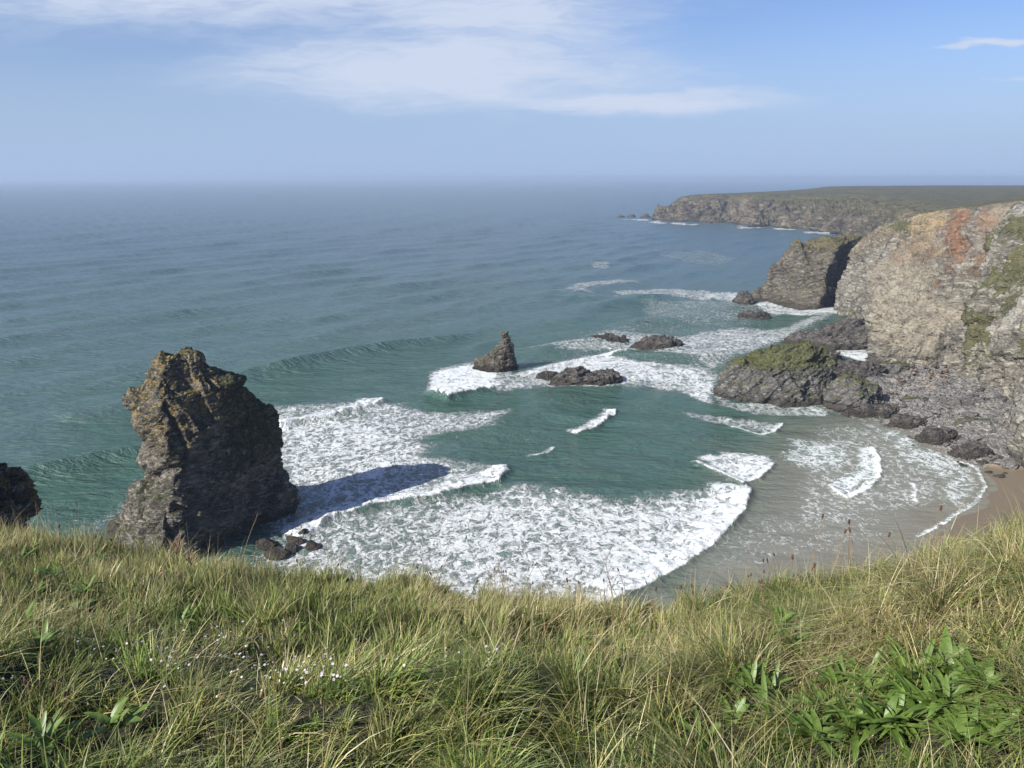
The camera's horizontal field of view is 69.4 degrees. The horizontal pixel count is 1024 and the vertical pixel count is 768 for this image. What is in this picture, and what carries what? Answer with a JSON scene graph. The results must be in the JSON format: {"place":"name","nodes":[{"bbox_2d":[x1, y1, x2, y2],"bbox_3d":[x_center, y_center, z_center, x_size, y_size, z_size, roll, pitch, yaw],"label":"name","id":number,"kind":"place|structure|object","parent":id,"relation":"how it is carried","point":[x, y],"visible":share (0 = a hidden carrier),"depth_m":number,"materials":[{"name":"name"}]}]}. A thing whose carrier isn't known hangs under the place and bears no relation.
{"place":"outdoors","nodes":[
{"label":"outdoors","id":0,"kind":"place"},
{"bbox_2d":[0,178,1023,612],"bbox_3d":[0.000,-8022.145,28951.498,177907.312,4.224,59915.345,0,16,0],"label":"sea","id":1,"kind":"structure","parent":0,"point":[350,328],"depth_m":234.84,"materials":[{"name":"liquid"}]},
{"bbox_2d":[103,347,300,557],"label":"sea stack","id":2,"kind":"object","parent":1,"relation":"in","point":[210,455],"visible":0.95,"depth_m":121.72,"materials":[{"name":"stone"}]},
{"bbox_2d":[257,538,277,550],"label":"boulder","id":3,"kind":"object","parent":1,"relation":"in","point":[266,544],"visible":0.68,"depth_m":123.76,"materials":[{"name":"stone"}]},
{"bbox_2d":[263,546,289,560],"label":"boulder","id":4,"kind":"object","parent":1,"relation":"in","point":[280,553],"visible":0.88,"depth_m":120.61,"materials":[{"name":"stone"}]},
{"bbox_2d":[284,543,296,554],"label":"boulder","id":5,"kind":"object","parent":1,"relation":"in","point":[290,547],"visible":0.77,"depth_m":123.15,"materials":[{"name":"stone"}]},
{"bbox_2d":[286,535,303,545],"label":"boulder","id":6,"kind":"object","parent":1,"relation":"in","point":[296,540],"visible":0.84,"depth_m":125.73,"materials":[{"name":"stone"}]},
{"bbox_2d":[298,528,306,533],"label":"boulder","id":7,"kind":"object","parent":1,"relation":"in","point":[303,531],"visible":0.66,"depth_m":127.73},
{"bbox_2d":[305,540,322,550],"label":"boulder","id":8,"kind":"object","parent":1,"relation":"in","point":[311,545],"visible":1,"depth_m":123.83,"materials":[{"name":"stone"}]},
{"bbox_2d":[472,331,518,372],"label":"rock pinnacle","id":9,"kind":"object","parent":1,"relation":"in","point":[500,357],"visible":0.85,"depth_m":236.39,"materials":[{"name":"stone"}]},
{"bbox_2d":[535,370,558,380],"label":"sea rock","id":10,"kind":"object","parent":1,"relation":"in","point":[546,375],"visible":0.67,"depth_m":230.03,"materials":[{"name":"stone"}]},
{"bbox_2d":[548,366,623,385],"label":"sea rock","id":11,"kind":"object","parent":1,"relation":"in","point":[580,375],"visible":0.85,"depth_m":221.21,"materials":[{"name":"stone"}]},
{"bbox_2d":[602,368,615,373],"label":"sea rock","id":12,"kind":"object","parent":1,"relation":"in","point":[607,370],"visible":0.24,"depth_m":224.84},
{"bbox_2d":[591,332,628,342],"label":"sea rock","id":13,"kind":"object","parent":1,"relation":"in","point":[609,337],"visible":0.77,"depth_m":281.93,"materials":[{"name":"stone"}]},
{"bbox_2d":[640,214,650,217],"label":"sea rock","id":14,"kind":"object","parent":1,"relation":"in","point":[644,216],"visible":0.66,"depth_m":1151.70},
{"bbox_2d":[628,334,682,349],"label":"sea rock","id":15,"kind":"object","parent":1,"relation":"in","point":[653,342],"visible":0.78,"depth_m":269.99,"materials":[{"name":"stone"}]},
{"bbox_2d":[732,291,754,304],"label":"sea rock","id":16,"kind":"object","parent":1,"relation":"in","point":[744,297],"visible":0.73,"depth_m":360.17,"materials":[{"name":"stone"}]},
{"bbox_2d":[737,309,771,319],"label":"sea rock","id":17,"kind":"object","parent":1,"relation":"in","point":[757,314],"visible":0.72,"depth_m":327.93,"materials":[{"name":"stone"}]},
{"bbox_2d":[713,339,837,407],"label":"mossy islet","id":18,"kind":"object","parent":1,"relation":"in","point":[801,374],"visible":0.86,"depth_m":204.18,"materials":[{"name":"stone"}]},
{"bbox_2d":[0,480,1023,767],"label":"turf ground","id":19,"kind":"structure","parent":0,"point":[84,727],"depth_m":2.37,"materials":[{"name":"plant"}]},
{"bbox_2d":[5,544,38,560],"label":"broadleaf plant","id":20,"kind":"object","parent":19,"relation":"on","point":[23,553],"visible":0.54,"depth_m":5.23,"materials":[{"name":"green plant"}]},
{"bbox_2d":[0,601,45,627],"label":"broadleaf plant","id":21,"kind":"object","parent":19,"relation":"on","point":[31,609],"visible":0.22,"depth_m":3.32,"materials":[{"name":"green plant"}]},
{"bbox_2d":[23,675,27,707],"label":"seed stalk","id":22,"kind":"object","parent":19,"relation":"on","point":[25,679],"visible":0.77,"depth_m":2.40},
{"bbox_2d":[27,681,33,710],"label":"seed stalk","id":23,"kind":"object","parent":19,"relation":"on","point":[28,686],"visible":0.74,"depth_m":2.41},
{"bbox_2d":[19,576,51,598],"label":"broadleaf plant","id":24,"kind":"object","parent":19,"relation":"on","point":[29,582],"visible":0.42,"depth_m":4.05,"materials":[{"name":"green plant"}]},
{"bbox_2d":[19,618,64,659],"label":"broadleaf plant","id":25,"kind":"object","parent":19,"relation":"on","point":[45,638],"visible":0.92,"depth_m":2.69,"materials":[{"name":"green plant"}]},
{"bbox_2d":[4,707,82,753],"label":"broadleaf plant","id":26,"kind":"object","parent":19,"relation":"on","point":[38,726],"visible":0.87,"depth_m":2.14,"materials":[{"name":"green plant"}]},
{"bbox_2d":[27,560,78,577],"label":"broadleaf plant","id":27,"kind":"object","parent":19,"relation":"on","point":[47,572],"visible":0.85,"depth_m":4.48,"materials":[{"name":"green plant"}]},
{"bbox_2d":[51,683,54,706],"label":"seed stalk","id":28,"kind":"object","parent":19,"relation":"on","point":[52,688],"visible":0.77,"depth_m":2.41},
{"bbox_2d":[63,691,80,713],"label":"seed stalk","id":29,"kind":"object","parent":19,"relation":"on","point":[65,693],"visible":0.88,"depth_m":2.40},
{"bbox_2d":[59,598,97,615],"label":"broadleaf plant","id":30,"kind":"object","parent":19,"relation":"on","point":[76,600],"visible":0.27,"depth_m":3.77,"materials":[{"name":"green plant"}]},
{"bbox_2d":[60,573,103,594],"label":"broadleaf plant","id":31,"kind":"object","parent":19,"relation":"on","point":[83,587],"visible":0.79,"depth_m":4.21,"materials":[{"name":"green plant"}]},
{"bbox_2d":[92,551,107,562],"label":"broadleaf plant","id":32,"kind":"object","parent":19,"relation":"on","point":[97,554],"visible":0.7,"depth_m":5.38,"materials":[{"name":"green plant"}]},
{"bbox_2d":[79,697,151,742],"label":"broadleaf plant","id":33,"kind":"object","parent":19,"relation":"on","point":[112,721],"visible":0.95,"depth_m":2.28,"materials":[{"name":"green plant"}]},
{"bbox_2d":[117,632,146,651],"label":"broadleaf plant","id":34,"kind":"object","parent":19,"relation":"on","point":[139,637],"visible":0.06,"depth_m":3.21,"materials":[{"name":"green plant"}]},
{"bbox_2d":[165,535,184,566],"bbox_3d":[-2.290,1.190,5.059,0.142,0.288,0.117,-12,20,-37],"label":"dried flower head","id":35,"kind":"object","parent":19,"relation":"on","point":[175,543],"visible":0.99,"depth_m":5.04},
{"bbox_2d":[159,602,202,628],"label":"broadleaf plant","id":36,"kind":"object","parent":19,"relation":"on","point":[186,612],"visible":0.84,"depth_m":3.76,"materials":[{"name":"green plant"}]},
{"bbox_2d":[181,550,197,572],"bbox_3d":[-2.143,1.228,4.910,0.117,0.213,0.077,11,19,33],"label":"dried flower head","id":37,"kind":"object","parent":19,"relation":"on","point":[188,559],"visible":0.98,"depth_m":4.90},
{"bbox_2d":[240,514,258,574],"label":"seed stalk","id":38,"kind":"object","parent":19,"relation":"on","point":[247,540],"visible":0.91,"depth_m":5.21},
{"bbox_2d":[495,557,505,591],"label":"bare twig","id":39,"kind":"object","parent":19,"relation":"on","point":[499,573],"visible":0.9,"depth_m":5.11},
{"bbox_2d":[603,537,617,602],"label":"bare twig","id":40,"kind":"object","parent":19,"relation":"on","point":[608,572],"visible":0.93,"depth_m":4.69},
{"bbox_2d":[628,624,650,643],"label":"broadleaf plant","id":41,"kind":"object","parent":19,"relation":"on","point":[635,632],"visible":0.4,"depth_m":3.81,"materials":[{"name":"green plant"}]},
{"bbox_2d":[670,707,723,755],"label":"broadleaf plant","id":42,"kind":"object","parent":19,"relation":"on","point":[687,726],"visible":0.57,"depth_m":2.30,"materials":[{"name":"green plant"}]},
{"bbox_2d":[711,691,760,726],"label":"broadleaf plant","id":43,"kind":"object","parent":19,"relation":"on","point":[739,707],"visible":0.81,"depth_m":2.45,"materials":[{"name":"green plant"}]},
{"bbox_2d":[709,658,770,698],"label":"broadleaf plant","id":44,"kind":"object","parent":19,"relation":"on","point":[755,672],"visible":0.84,"depth_m":2.58,"materials":[{"name":"green plant"}]},
{"bbox_2d":[742,660,797,695],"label":"broadleaf plant","id":45,"kind":"object","parent":19,"relation":"on","point":[772,682],"visible":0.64,"depth_m":2.57,"materials":[{"name":"green plant"}]},
{"bbox_2d":[751,667,797,722],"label":"broadleaf plant","id":46,"kind":"object","parent":19,"relation":"on","point":[764,687],"visible":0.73,"depth_m":2.46,"materials":[{"name":"green plant"}]},
{"bbox_2d":[771,604,808,630],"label":"broadleaf plant","id":47,"kind":"object","parent":19,"relation":"on","point":[785,614],"visible":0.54,"depth_m":3.31,"materials":[{"name":"green plant"}]},
{"bbox_2d":[773,620,810,661],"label":"broadleaf plant","id":48,"kind":"object","parent":19,"relation":"on","point":[795,638],"visible":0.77,"depth_m":3.00,"materials":[{"name":"green plant"}]},
{"bbox_2d":[790,554,793,596],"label":"seed stalk","id":49,"kind":"object","parent":19,"relation":"on","point":[792,557],"visible":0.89,"depth_m":4.00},
{"bbox_2d":[772,615,823,635],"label":"broadleaf plant","id":50,"kind":"object","parent":19,"relation":"on","point":[783,624],"visible":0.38,"depth_m":3.16,"materials":[{"name":"green plant"}]},
{"bbox_2d":[786,678,838,721],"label":"broadleaf plant","id":51,"kind":"object","parent":19,"relation":"on","point":[821,699],"visible":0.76,"depth_m":2.44,"materials":[{"name":"green plant"}]},
{"bbox_2d":[779,706,850,761],"bbox_3d":[0.934,1.065,2.268,0.218,0.088,0.195,5,16,18],"label":"broadleaf plant","id":52,"kind":"object","parent":19,"relation":"on","point":[809,722],"visible":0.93,"depth_m":2.29,"materials":[{"name":"green plant"}]},
{"bbox_2d":[809,513,823,584],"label":"seed stalk","id":53,"kind":"object","parent":19,"relation":"on","point":[822,516],"visible":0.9,"depth_m":4.13,"materials":[{"name":"plant"}]},
{"bbox_2d":[828,529,846,582],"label":"seed stalk","id":54,"kind":"object","parent":19,"relation":"on","point":[845,530],"visible":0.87,"depth_m":4.12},
{"bbox_2d":[803,653,872,696],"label":"broadleaf plant","id":55,"kind":"object","parent":19,"relation":"on","point":[840,665],"visible":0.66,"depth_m":2.58,"materials":[{"name":"green plant"}]},
{"bbox_2d":[847,519,849,572],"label":"seed stalk","id":56,"kind":"object","parent":19,"relation":"on","point":[848,545],"visible":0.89,"depth_m":4.02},
{"bbox_2d":[848,527,857,578],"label":"seed stalk","id":57,"kind":"object","parent":19,"relation":"on","point":[849,529],"visible":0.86,"depth_m":4.03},
{"bbox_2d":[830,645,883,705],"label":"broadleaf plant","id":58,"kind":"object","parent":19,"relation":"on","point":[853,661],"visible":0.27,"depth_m":2.57,"materials":[{"name":"green plant"}]},
{"bbox_2d":[822,688,906,767],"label":"broadleaf plant","id":59,"kind":"object","parent":19,"relation":"on","point":[854,722],"visible":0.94,"depth_m":2.27,"materials":[{"name":"green plant"}]},
{"bbox_2d":[842,667,896,700],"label":"broadleaf plant","id":60,"kind":"object","parent":19,"relation":"on","point":[866,686],"visible":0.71,"depth_m":2.42,"materials":[{"name":"green plant"}]},
{"bbox_2d":[824,690,939,762],"bbox_3d":[1.118,1.030,2.233,0.340,0.102,0.218,9,18,30],"label":"broadleaf plant","id":61,"kind":"object","parent":19,"relation":"on","point":[894,733],"visible":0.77,"depth_m":2.24,"materials":[{"name":"green plant"}]},
{"bbox_2d":[880,532,890,575],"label":"seed stalk","id":62,"kind":"object","parent":19,"relation":"on","point":[886,546],"visible":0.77,"depth_m":3.92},
{"bbox_2d":[856,682,931,743],"bbox_3d":[1.169,0.995,2.287,0.228,0.104,0.224,0,16,0],"label":"broadleaf plant","id":63,"kind":"object","parent":19,"relation":"on","point":[903,710],"visible":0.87,"depth_m":2.25,"materials":[{"name":"green plant"}]},
{"bbox_2d":[863,643,934,699],"bbox_3d":[1.287,0.938,2.363,0.257,0.132,0.271,-15,21,-43],"label":"broadleaf plant","id":64,"kind":"object","parent":19,"relation":"on","point":[900,663],"visible":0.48,"depth_m":2.42,"materials":[{"name":"green plant"}]},
{"bbox_2d":[877,670,957,726],"bbox_3d":[1.276,0.953,2.276,0.183,0.093,0.229,-14,21,-41],"label":"broadleaf plant","id":65,"kind":"object","parent":19,"relation":"on","point":[909,702],"visible":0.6,"depth_m":2.27,"materials":[{"name":"green plant"}]},
{"bbox_2d":[885,634,954,684],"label":"broadleaf plant","id":66,"kind":"object","parent":19,"relation":"on","point":[929,649],"visible":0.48,"depth_m":2.42,"materials":[{"name":"green plant"}]},
{"bbox_2d":[885,664,984,721],"bbox_3d":[1.298,0.947,2.236,0.276,0.097,0.219,3,16,11],"label":"broadleaf plant","id":67,"kind":"object","parent":19,"relation":"on","point":[934,696],"visible":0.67,"depth_m":2.25,"materials":[{"name":"green plant"}]},
{"bbox_2d":[934,505,941,544],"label":"seed stalk","id":68,"kind":"object","parent":19,"relation":"on","point":[938,523],"visible":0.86,"depth_m":3.77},
{"bbox_2d":[895,665,994,721],"bbox_3d":[1.322,0.939,2.250,0.268,0.101,0.255,9,18,29],"label":"broadleaf plant","id":69,"kind":"object","parent":19,"relation":"on","point":[958,692],"visible":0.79,"depth_m":2.25,"materials":[{"name":"green plant"}]},
{"bbox_2d":[917,625,978,689],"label":"broadleaf plant","id":70,"kind":"object","parent":19,"relation":"on","point":[943,647],"visible":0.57,"depth_m":2.41,"materials":[{"name":"green plant"}]},
{"bbox_2d":[927,546,974,567],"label":"broadleaf plant","id":71,"kind":"object","parent":19,"relation":"on","point":[971,554],"visible":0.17,"depth_m":3.10,"materials":[{"name":"green plant"}]},
{"bbox_2d":[915,704,1001,751],"bbox_3d":[1.296,0.991,2.110,0.202,0.072,0.183,-7,17,-24],"label":"broadleaf plant","id":72,"kind":"object","parent":19,"relation":"on","point":[957,726],"visible":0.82,"depth_m":2.13,"materials":[{"name":"green plant"}]},
{"bbox_2d":[952,643,1013,703],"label":"broadleaf plant","id":73,"kind":"object","parent":19,"relation":"on","point":[970,663],"visible":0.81,"depth_m":2.26,"materials":[{"name":"green plant"}]},
{"bbox_2d":[947,653,1023,719],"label":"broadleaf plant","id":74,"kind":"object","parent":19,"relation":"on","point":[966,669],"visible":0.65,"depth_m":2.23,"materials":[{"name":"green plant"}]},
{"bbox_2d":[961,699,1023,742],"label":"broadleaf plant","id":75,"kind":"object","parent":19,"relation":"on","point":[997,708],"visible":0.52,"depth_m":2.12,"materials":[{"name":"green plant"}]},
{"bbox_2d":[966,707,1023,754],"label":"broadleaf plant","id":76,"kind":"object","parent":19,"relation":"on","point":[997,740],"visible":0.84,"depth_m":2.10,"materials":[{"name":"green plant"}]},
{"bbox_2d":[0,0,1023,177],"label":"sky","id":77,"kind":"structure","parent":0,"point":[89,88],"materials":[{"name":"blue"}]},
{"bbox_2d":[749,233,865,309],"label":"promontory","id":78,"kind":"structure","parent":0,"point":[806,275],"depth_m":361.74,"materials":[{"name":"stone"}]},
{"bbox_2d":[651,185,1023,236],"bbox_3d":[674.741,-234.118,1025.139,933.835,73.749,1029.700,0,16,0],"label":"headland","id":79,"kind":"structure","parent":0,"point":[856,211],"depth_m":948.70,"materials":[{"name":"stone"}]},
{"bbox_2d":[820,367,1023,563],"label":"beach","id":80,"kind":"structure","parent":0,"point":[1013,481],"depth_m":171.06,"materials":[{"name":"beige"}]},
{"bbox_2d":[766,344,845,361],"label":"rock ledge","id":81,"kind":"object","parent":80,"relation":"on","point":[833,354],"visible":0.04,"depth_m":246.01,"materials":[{"name":"stone"}]},
{"bbox_2d":[780,316,867,350],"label":"rock ledge","id":82,"kind":"object","parent":80,"relation":"on","point":[850,333],"visible":0.58,"depth_m":270.88,"materials":[{"name":"stone"}]},
{"bbox_2d":[822,373,882,412],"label":"rock ledge","id":83,"kind":"object","parent":80,"relation":"on","point":[843,392],"visible":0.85,"depth_m":196.80,"materials":[{"name":"stone"}]},
{"bbox_2d":[833,359,886,378],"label":"rock ledge","id":84,"kind":"object","parent":80,"relation":"on","point":[865,369],"visible":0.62,"depth_m":226.41,"materials":[{"name":"stone"}]},
{"bbox_2d":[841,402,899,418],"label":"rock ledge","id":85,"kind":"object","parent":80,"relation":"on","point":[883,410],"visible":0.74,"depth_m":191.95,"materials":[{"name":"stone"}]},
{"bbox_2d":[880,360,919,373],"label":"rock ledge","id":86,"kind":"object","parent":80,"relation":"on","point":[894,367],"visible":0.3,"depth_m":229.30,"materials":[{"name":"stone"}]},
{"bbox_2d":[898,401,907,407],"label":"boulder","id":87,"kind":"object","parent":80,"relation":"on","point":[902,404],"visible":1,"depth_m":191.81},
{"bbox_2d":[883,412,927,429],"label":"rock ledge","id":88,"kind":"object","parent":80,"relation":"on","point":[906,420],"visible":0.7,"depth_m":183.58,"materials":[{"name":"stone"}]},
{"bbox_2d":[898,395,928,401],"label":"rock ledge","id":89,"kind":"object","parent":80,"relation":"on","point":[912,397],"visible":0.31,"depth_m":200.11,"materials":[{"name":"stone"}]},
{"bbox_2d":[852,361,1008,468],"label":"rock ledge","id":90,"kind":"object","parent":80,"relation":"on","point":[927,380],"visible":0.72,"depth_m":190.53,"materials":[{"name":"stone"}]},
{"bbox_2d":[912,411,924,417],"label":"boulder","id":91,"kind":"object","parent":90,"relation":"on","point":[918,413],"visible":0.74,"depth_m":186.37,"materials":[{"name":"stone"}]},
{"bbox_2d":[926,419,934,424],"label":"boulder","id":92,"kind":"object","parent":90,"relation":"on","point":[930,421],"visible":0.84,"depth_m":183.35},
{"bbox_2d":[991,424,1001,430],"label":"boulder","id":93,"kind":"object","parent":90,"relation":"on","point":[997,427],"visible":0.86,"depth_m":174.52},
{"bbox_2d":[994,395,1007,401],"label":"boulder","id":94,"kind":"object","parent":90,"relation":"on","point":[1002,398],"visible":0.82,"depth_m":191.54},
{"bbox_2d":[913,425,962,445],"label":"boulder","id":95,"kind":"object","parent":80,"relation":"on","point":[932,435],"visible":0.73,"depth_m":173.00,"materials":[{"name":"stone"}]},
{"bbox_2d":[958,431,968,436],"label":"boulder","id":96,"kind":"object","parent":80,"relation":"on","point":[962,433],"visible":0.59,"depth_m":173.67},
{"bbox_2d":[940,393,993,408],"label":"rock ledge","id":97,"kind":"object","parent":80,"relation":"on","point":[970,400],"visible":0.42,"depth_m":192.56,"materials":[{"name":"stone"}]},
{"bbox_2d":[961,411,979,417],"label":"boulder","id":98,"kind":"object","parent":80,"relation":"on","point":[969,414],"visible":0.92,"depth_m":182.44,"materials":[{"name":"stone"}]},
{"bbox_2d":[947,441,996,460],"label":"boulder","id":99,"kind":"object","parent":80,"relation":"on","point":[969,450],"visible":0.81,"depth_m":163.45,"materials":[{"name":"stone"}]},
{"bbox_2d":[951,416,994,426],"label":"rock ledge","id":100,"kind":"object","parent":80,"relation":"on","point":[962,421],"visible":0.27,"depth_m":180.06,"materials":[{"name":"stone"}]},
{"bbox_2d":[970,435,982,440],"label":"boulder","id":101,"kind":"object","parent":80,"relation":"on","point":[976,437],"visible":1,"depth_m":170.40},
{"bbox_2d":[992,474,1003,477],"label":"boulder","id":102,"kind":"object","parent":80,"relation":"on","point":[999,476],"visible":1,"depth_m":153.33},
{"bbox_2d":[996,399,1003,405],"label":"boulder","id":103,"kind":"object","parent":80,"relation":"on","point":[1000,401],"visible":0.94,"depth_m":189.18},
{"bbox_2d":[999,457,1017,469],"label":"boulder","id":104,"kind":"object","parent":80,"relation":"on","point":[1010,463],"visible":1,"depth_m":156.79,"materials":[{"name":"stone"}]},
{"bbox_2d":[1003,432,1014,439],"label":"boulder","id":105,"kind":"object","parent":80,"relation":"on","point":[1006,435],"visible":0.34,"depth_m":165.77,"materials":[{"name":"stone"}]},
{"bbox_2d":[834,198,1023,370],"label":"cliff","id":106,"kind":"structure","parent":0,"point":[908,286],"depth_m":257.23,"materials":[{"name":"stone"}]},
{"bbox_2d":[952,202,1023,466],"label":"cliff buttress","id":107,"kind":"structure","parent":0,"point":[992,318],"depth_m":210.59,"materials":[{"name":"stone"}]},
{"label":"cliff slope","id":108,"kind":"structure","parent":0,"visible":0},
{"bbox_2d":[0,462,42,533],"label":"cliff outcrop","id":109,"kind":"object","parent":108,"relation":"on","point":[18,493],"visible":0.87,"depth_m":39.58,"materials":[{"name":"stone"}]}
]}

